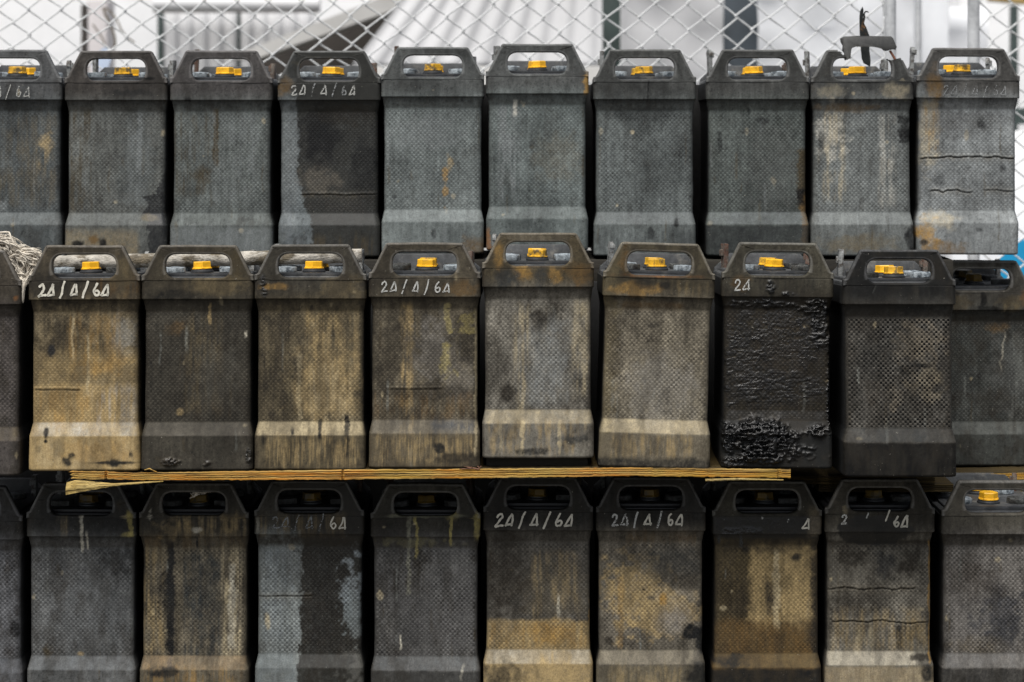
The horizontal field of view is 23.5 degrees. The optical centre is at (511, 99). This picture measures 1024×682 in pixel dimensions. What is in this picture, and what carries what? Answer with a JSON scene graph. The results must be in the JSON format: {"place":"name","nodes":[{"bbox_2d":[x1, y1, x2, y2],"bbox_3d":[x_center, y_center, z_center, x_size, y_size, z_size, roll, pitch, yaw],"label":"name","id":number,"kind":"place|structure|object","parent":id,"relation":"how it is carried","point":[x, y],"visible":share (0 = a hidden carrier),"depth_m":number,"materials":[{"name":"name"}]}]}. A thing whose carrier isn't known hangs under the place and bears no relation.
{"place":"outdoors","nodes":[
{"label":"outdoors","id":0,"kind":"place"},
{"bbox_2d":[0,474,41,681],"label":"battery block","id":1,"kind":"object","parent":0,"point":[18,496],"depth_m":4.08,"materials":[{"name":"plastic"}]},
{"bbox_2d":[0,250,33,475],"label":"battery block","id":2,"kind":"object","parent":1,"relation":"on","point":[16,360],"depth_m":4.01,"materials":[{"name":"plastic"}]},
{"bbox_2d":[0,231,41,302],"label":"rope","id":3,"kind":"object","parent":2,"relation":"on","point":[24,260],"visible":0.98,"depth_m":4.02,"materials":[{"name":"fabric"}]},
{"bbox_2d":[26,471,152,681],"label":"battery block","id":4,"kind":"object","parent":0,"point":[87,574],"depth_m":4.08,"materials":[{"name":"plastic"}]},
{"bbox_2d":[92,47,110,69],"bbox_3d":[-1.183,-0.118,7.105,0.059,0.069,0.010,0,0,0],"label":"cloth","id":5,"kind":"object","parent":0,"point":[103,63],"visible":0.43,"depth_m":7.10,"materials":[{"name":"white fabric"}]},
{"bbox_2d":[92,7,134,49],"bbox_3d":[-1.165,-0.207,7.200,0.125,0.128,0.007,0,0,0],"label":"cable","id":6,"kind":"object","parent":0,"point":[108,20],"visible":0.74,"depth_m":7.20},
{"bbox_2d":[139,480,263,681],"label":"battery block","id":7,"kind":"object","parent":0,"point":[200,612],"depth_m":4.08,"materials":[{"name":"plastic"}]},
{"bbox_2d":[190,492,210,497],"bbox_3d":[-0.515,0.654,4.085,0.040,0.018,0.010,0,0,0],"label":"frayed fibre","id":8,"kind":"object","parent":7,"relation":"on","point":[196,494],"visible":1,"depth_m":4.08,"materials":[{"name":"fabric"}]},
{"bbox_2d":[254,479,372,681],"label":"battery block","id":9,"kind":"object","parent":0,"point":[313,538],"depth_m":4.08,"materials":[{"name":"plastic"}]},
{"bbox_2d":[316,0,372,22],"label":"white building","id":10,"kind":"structure","parent":0,"point":[345,5],"depth_m":13.00,"materials":[{"name":"paint"}]},
{"bbox_2d":[370,478,483,681],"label":"battery block","id":11,"kind":"object","parent":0,"point":[426,535],"depth_m":4.08,"materials":[{"name":"plastic"}]},
{"bbox_2d":[486,44,588,249],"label":"battery block","id":12,"kind":"object","parent":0,"point":[537,151],"depth_m":4.36,"materials":[{"name":"plastic"}]},
{"bbox_2d":[483,476,592,681],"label":"battery block","id":13,"kind":"object","parent":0,"point":[538,530],"depth_m":4.08,"materials":[{"name":"plastic"}]},
{"bbox_2d":[66,443,790,494],"bbox_3d":[-0.135,0.617,4.127,1.171,0.044,0.314,0,0,0],"label":"plywood board","id":14,"kind":"object","parent":13,"relation":"on","point":[594,468],"visible":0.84,"depth_m":3.98,"materials":[{"name":"brown wood"}]},
{"bbox_2d":[28,245,150,470],"bbox_3d":[-0.693,0.424,4.114,0.182,0.366,0.242,0,-2,1],"label":"battery block","id":15,"kind":"object","parent":14,"relation":"on","point":[89,361],"depth_m":4.00,"materials":[{"name":"plastic"}]},
{"bbox_2d":[0,50,73,252],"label":"battery block","id":16,"kind":"object","parent":15,"relation":"on","point":[34,161],"depth_m":4.36,"materials":[{"name":"plastic"}]},
{"bbox_2d":[65,51,176,254],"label":"battery block","id":17,"kind":"object","parent":15,"relation":"on","point":[121,155],"depth_m":4.36,"materials":[{"name":"plastic"}]},
{"bbox_2d":[54,249,361,268],"bbox_3d":[-0.517,0.269,4.148,0.528,0.036,0.025,0,0,0],"label":"pipe","id":18,"kind":"object","parent":15,"relation":"on","point":[188,260],"visible":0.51,"depth_m":4.14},
{"bbox_2d":[141,245,259,469],"bbox_3d":[-0.512,0.424,4.113,0.182,0.365,0.243,0,-3,-1],"label":"battery block","id":19,"kind":"object","parent":14,"relation":"on","point":[201,398],"depth_m":4.00,"materials":[{"name":"plastic"}]},
{"bbox_2d":[170,49,280,251],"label":"battery block","id":20,"kind":"object","parent":19,"relation":"on","point":[227,155],"depth_m":4.36,"materials":[{"name":"plastic"}]},
{"bbox_2d":[254,244,371,469],"bbox_3d":[-0.328,0.423,4.113,0.182,0.365,0.243,0,-3,0],"label":"battery block","id":21,"kind":"object","parent":14,"relation":"on","point":[314,358],"depth_m":4.00,"materials":[{"name":"plastic"}]},
{"bbox_2d":[278,50,383,256],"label":"battery block","id":22,"kind":"object","parent":21,"relation":"on","point":[331,154],"depth_m":4.36,"materials":[{"name":"plastic"}]},
{"bbox_2d":[369,242,482,467],"bbox_3d":[-0.141,0.420,4.114,0.182,0.366,0.242,0,-2,0],"label":"battery block","id":23,"kind":"object","parent":14,"relation":"on","point":[426,412],"depth_m":4.00,"materials":[{"name":"plastic"}]},
{"bbox_2d":[381,46,483,252],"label":"battery block","id":24,"kind":"object","parent":23,"relation":"on","point":[432,164],"depth_m":4.36,"materials":[{"name":"plastic"}]},
{"bbox_2d":[460,466,481,469],"bbox_3d":[-0.067,0.596,3.982,0.036,0.006,0.006,0,0,0],"label":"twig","id":25,"kind":"object","parent":14,"relation":"on","point":[478,468],"visible":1,"depth_m":3.98,"materials":[{"name":"brown wood"}]},
{"bbox_2d":[486,458,587,465],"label":"timber block","id":26,"kind":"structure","parent":14,"relation":"on","point":[535,461],"depth_m":4.01,"materials":[{"name":"brown wood"}]},
{"bbox_2d":[482,233,593,457],"bbox_3d":[0.042,0.404,4.114,0.182,0.365,0.241,0,-3,0],"label":"battery block","id":27,"kind":"object","parent":26,"relation":"on","point":[537,404],"depth_m":4.00,"materials":[{"name":"plastic"}]},
{"bbox_2d":[370,281,829,442],"bbox_3d":[-0.164,0.459,4.306,1.850,0.282,0.012,0,0,0],"label":"backing board","id":28,"kind":"object","parent":14,"relation":"on","point":[594,330],"depth_m":4.30,"materials":[{"name":"metal"}]},
{"bbox_2d":[594,242,714,467],"bbox_3d":[0.235,0.420,4.115,0.182,0.365,0.241,2,-2,0],"label":"battery block","id":29,"kind":"object","parent":14,"relation":"on","point":[653,362],"depth_m":4.00,"materials":[{"name":"plastic"}]},
{"bbox_2d":[711,242,833,468],"bbox_3d":[0.432,0.419,4.105,0.182,0.366,0.260,1,-2,1],"label":"battery block","id":30,"kind":"object","parent":14,"relation":"on","point":[771,361],"depth_m":4.00,"materials":[{"name":"plastic"}]},
{"bbox_2d":[590,49,695,255],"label":"battery block","id":31,"kind":"object","parent":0,"point":[642,153],"depth_m":4.36,"materials":[{"name":"plastic"}]},
{"bbox_2d":[592,476,705,681],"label":"battery block","id":32,"kind":"object","parent":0,"point":[649,531],"depth_m":4.08,"materials":[{"name":"plastic"}]},
{"bbox_2d":[698,49,808,255],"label":"battery block","id":33,"kind":"object","parent":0,"point":[752,153],"depth_m":4.36,"materials":[{"name":"plastic"}]},
{"bbox_2d":[803,36,913,255],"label":"battery block","id":34,"kind":"object","parent":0,"point":[857,185],"depth_m":4.36,"materials":[{"name":"plastic"}]},
{"bbox_2d":[859,7,870,66],"bbox_3d":[0.645,-0.115,4.496,0.028,0.109,0.015,0,0,-27],"label":"torn strip","id":35,"kind":"object","parent":34,"relation":"on","point":[865,55],"visible":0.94,"depth_m":4.49,"materials":[{"name":"black plastic"}]},
{"bbox_2d":[925,473,1023,681],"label":"battery block","id":36,"kind":"object","parent":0,"point":[977,586],"depth_m":4.08,"materials":[{"name":"plastic"}]},
{"bbox_3d":[0.858,0.675,4.452,0.178,0.022,0.300,0,0,0],"label":"plywood board","id":37,"kind":"object","parent":36,"relation":"on","visible":0},
{"bbox_2d":[956,466,1023,479],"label":"plywood board","id":38,"kind":"object","parent":37,"relation":"on","point":[1008,471],"visible":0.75,"depth_m":4.34,"materials":[{"name":"brown wood"}]},
{"bbox_2d":[951,259,1023,465],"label":"battery block","id":39,"kind":"object","parent":38,"relation":"on","point":[987,337],"depth_m":4.38,"materials":[{"name":"plastic"}]},
{"bbox_2d":[949,0,1023,130],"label":"white building","id":40,"kind":"structure","parent":0,"point":[996,28],"depth_m":11.60,"materials":[{"name":"paint"}]},
{"bbox_2d":[987,0,1023,4],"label":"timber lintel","id":41,"kind":"structure","parent":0,"point":[1019,2],"depth_m":8.90,"materials":[{"name":"beige wood"}]},
{"label":"ground","id":42,"kind":"structure","parent":0,"visible":0},
{"bbox_2d":[0,0,156,66],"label":"white building","id":43,"kind":"structure","parent":42,"relation":"on","point":[61,47],"depth_m":11.80,"materials":[{"name":"paint"}]},
{"bbox_2d":[81,4,87,50],"bbox_3d":[-1.567,0.336,9.025,0.019,1.368,0.050,0,0,0],"label":"steel upright","id":44,"kind":"object","parent":42,"relation":"on","point":[84,24],"visible":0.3,"depth_m":9.00,"materials":[{"name":"grey metal"}]},
{"bbox_2d":[87,0,114,72],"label":"masonry pillar","id":45,"kind":"structure","parent":42,"relation":"on","point":[100,24],"depth_m":9.30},
{"bbox_2d":[157,13,163,66],"bbox_3d":[-1.273,0.335,8.925,0.019,1.370,0.050,0,0,0],"label":"steel upright","id":46,"kind":"object","parent":42,"relation":"on","point":[160,43],"depth_m":8.90,"materials":[{"name":"grey metal"}]},
{"bbox_2d":[237,13,240,66],"bbox_3d":[-0.978,0.347,8.820,0.011,1.346,0.040,0,0,0],"label":"steel upright","id":47,"kind":"object","parent":42,"relation":"on","point":[238,36],"depth_m":8.80,"materials":[{"name":"grey metal"}]},
{"bbox_2d":[164,13,315,71],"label":"corrugated wall","id":48,"kind":"structure","parent":42,"relation":"on","point":[190,26],"depth_m":9.10,"materials":[{"name":"white metal"}]},
{"bbox_2d":[153,0,320,12],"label":"gutter","id":49,"kind":"object","parent":48,"relation":"attached to","point":[284,6],"visible":0.89,"depth_m":8.67,"materials":[{"name":"white paint"}]},
{"bbox_2d":[229,0,400,59],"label":"roof edge","id":50,"kind":"object","parent":42,"relation":"on","point":[363,14],"visible":0.57,"depth_m":8.00,"materials":[{"name":"grey paint"}]},
{"bbox_2d":[262,15,389,76],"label":"dark shed","id":51,"kind":"structure","parent":42,"relation":"on","point":[336,42],"depth_m":8.35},
{"bbox_2d":[0,469,809,661],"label":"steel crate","id":52,"kind":"object","parent":42,"relation":"on","point":[377,486],"depth_m":4.40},
{"bbox_2d":[0,0,884,249],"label":"chain link fence","id":53,"kind":"object","parent":42,"relation":"on","point":[126,37],"visible":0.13,"depth_m":5.30,"materials":[{"name":"white metal"}]},
{"bbox_2d":[377,66,599,249],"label":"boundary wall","id":54,"kind":"structure","parent":42,"relation":"on","point":[593,71],"depth_m":7.60,"materials":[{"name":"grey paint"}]},
{"bbox_2d":[351,0,602,65],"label":"corrugated sheet","id":55,"kind":"object","parent":54,"relation":"on","point":[430,18],"visible":0.62,"depth_m":7.77,"materials":[{"name":"white metal"}]},
{"bbox_2d":[602,0,620,65],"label":"steel upright","id":56,"kind":"object","parent":42,"relation":"on","point":[610,31],"depth_m":7.95,"materials":[{"name":"metal"}]},
{"bbox_2d":[621,0,723,84],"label":"tarpaulin","id":57,"kind":"object","parent":42,"relation":"on","point":[672,31],"visible":0.12,"depth_m":7.80,"materials":[{"name":"white fabric"}]},
{"bbox_2d":[723,0,757,65],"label":"steel upright","id":58,"kind":"object","parent":42,"relation":"on","point":[737,31],"depth_m":8.05,"materials":[{"name":"metal"}]},
{"bbox_2d":[700,477,821,681],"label":"battery block","id":59,"kind":"object","parent":42,"relation":"on","point":[760,598],"depth_m":4.08,"materials":[{"name":"plastic"}]},
{"bbox_2d":[757,0,914,69],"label":"tarpaulin","id":60,"kind":"object","parent":42,"relation":"on","point":[818,44],"visible":0.05,"depth_m":7.90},
{"bbox_2d":[810,478,934,681],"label":"battery block","id":61,"kind":"object","parent":42,"relation":"on","point":[873,562],"depth_m":4.08,"materials":[{"name":"plastic"}]},
{"bbox_2d":[813,477,952,491],"bbox_3d":[0.634,0.659,4.297,0.229,0.014,0.250,0,0,0],"label":"plywood board","id":62,"kind":"object","parent":61,"relation":"on","point":[943,484],"visible":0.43,"depth_m":4.17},
{"bbox_2d":[736,466,934,483],"bbox_3d":[0.552,0.644,4.295,0.330,0.016,0.250,0,0,0],"label":"plywood board","id":63,"kind":"object","parent":62,"relation":"on","point":[832,475],"visible":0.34,"depth_m":4.17,"materials":[{"name":"brown wood"}]},
{"bbox_2d":[829,249,955,476],"bbox_3d":[0.626,0.430,4.084,0.182,0.365,0.241,0,-3,0],"label":"battery block","id":64,"kind":"object","parent":63,"relation":"on","point":[890,367],"depth_m":3.97,"materials":[{"name":"plastic"}]},
{"bbox_2d":[885,0,895,71],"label":"fence post","id":65,"kind":"object","parent":42,"relation":"on","point":[890,17],"depth_m":5.29,"materials":[{"name":"grey metal"}]},
{"bbox_2d":[915,0,920,61],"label":"fence post","id":66,"kind":"object","parent":42,"relation":"on","point":[918,28],"depth_m":5.79,"materials":[{"name":"grey metal"}]},
{"bbox_2d":[914,0,948,257],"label":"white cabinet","id":67,"kind":"object","parent":42,"relation":"on","point":[934,23],"depth_m":8.00,"materials":[{"name":"white metal"}]},
{"bbox_2d":[949,7,987,68],"bbox_3d":[1.576,0.350,8.503,0.135,1.340,0.066,0,0,0],"label":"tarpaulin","id":68,"kind":"object","parent":42,"relation":"on","point":[958,27],"visible":0.11,"depth_m":8.50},
{"bbox_2d":[968,0,979,259],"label":"fence post","id":69,"kind":"object","parent":42,"relation":"on","point":[973,23],"depth_m":5.29,"materials":[{"name":"grey metal"}]},
{"bbox_2d":[980,0,1023,277],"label":"chain link fence","id":70,"kind":"object","parent":69,"relation":"attached to","point":[1021,72],"visible":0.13,"depth_m":5.30,"materials":[{"name":"white metal"}]},
{"bbox_2d":[947,131,1023,259],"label":"wall","id":71,"kind":"structure","parent":42,"relation":"on","point":[1019,178],"depth_m":7.70,"materials":[{"name":"white paint"}]},
{"bbox_2d":[1015,108,1023,123],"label":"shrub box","id":72,"kind":"object","parent":71,"relation":"on","point":[1019,119],"visible":0.43,"depth_m":7.80,"materials":[{"name":"grey metal"}]},
{"bbox_2d":[1000,239,1023,277],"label":"blue sheet","id":73,"kind":"object","parent":42,"relation":"on","point":[1020,254],"depth_m":7.30,"materials":[{"name":"blue plastic"}]},
{"bbox_2d":[1009,5,1017,130],"bbox_3d":[1.758,0.345,8.625,0.022,1.350,0.050,0,0,0],"label":"steel upright","id":74,"kind":"object","parent":42,"relation":"on","point":[1013,20],"visible":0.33,"depth_m":8.60,"materials":[{"name":"grey metal"}]},
{"bbox_3d":[-0.135,0.676,4.765,1.906,0.688,0.270,0,0,0],"label":"steel crate","id":75,"kind":"object","parent":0,"visible":0},
{"bbox_2d":[259,250,952,280],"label":"timber beam","id":76,"kind":"structure","parent":75,"relation":"on","point":[598,261],"depth_m":4.34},
{"bbox_2d":[383,85,700,247],"bbox_3d":[-0.079,0.125,4.614,2.019,0.306,0.017,0,0,0],"label":"backing board","id":77,"kind":"object","parent":76,"relation":"on","point":[589,158],"depth_m":4.61,"materials":[{"name":"metal"}]},
{"bbox_2d":[907,47,1019,254],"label":"battery block","id":78,"kind":"object","parent":76,"relation":"on","point":[962,152],"depth_m":4.36,"materials":[{"name":"plastic"}]}
]}

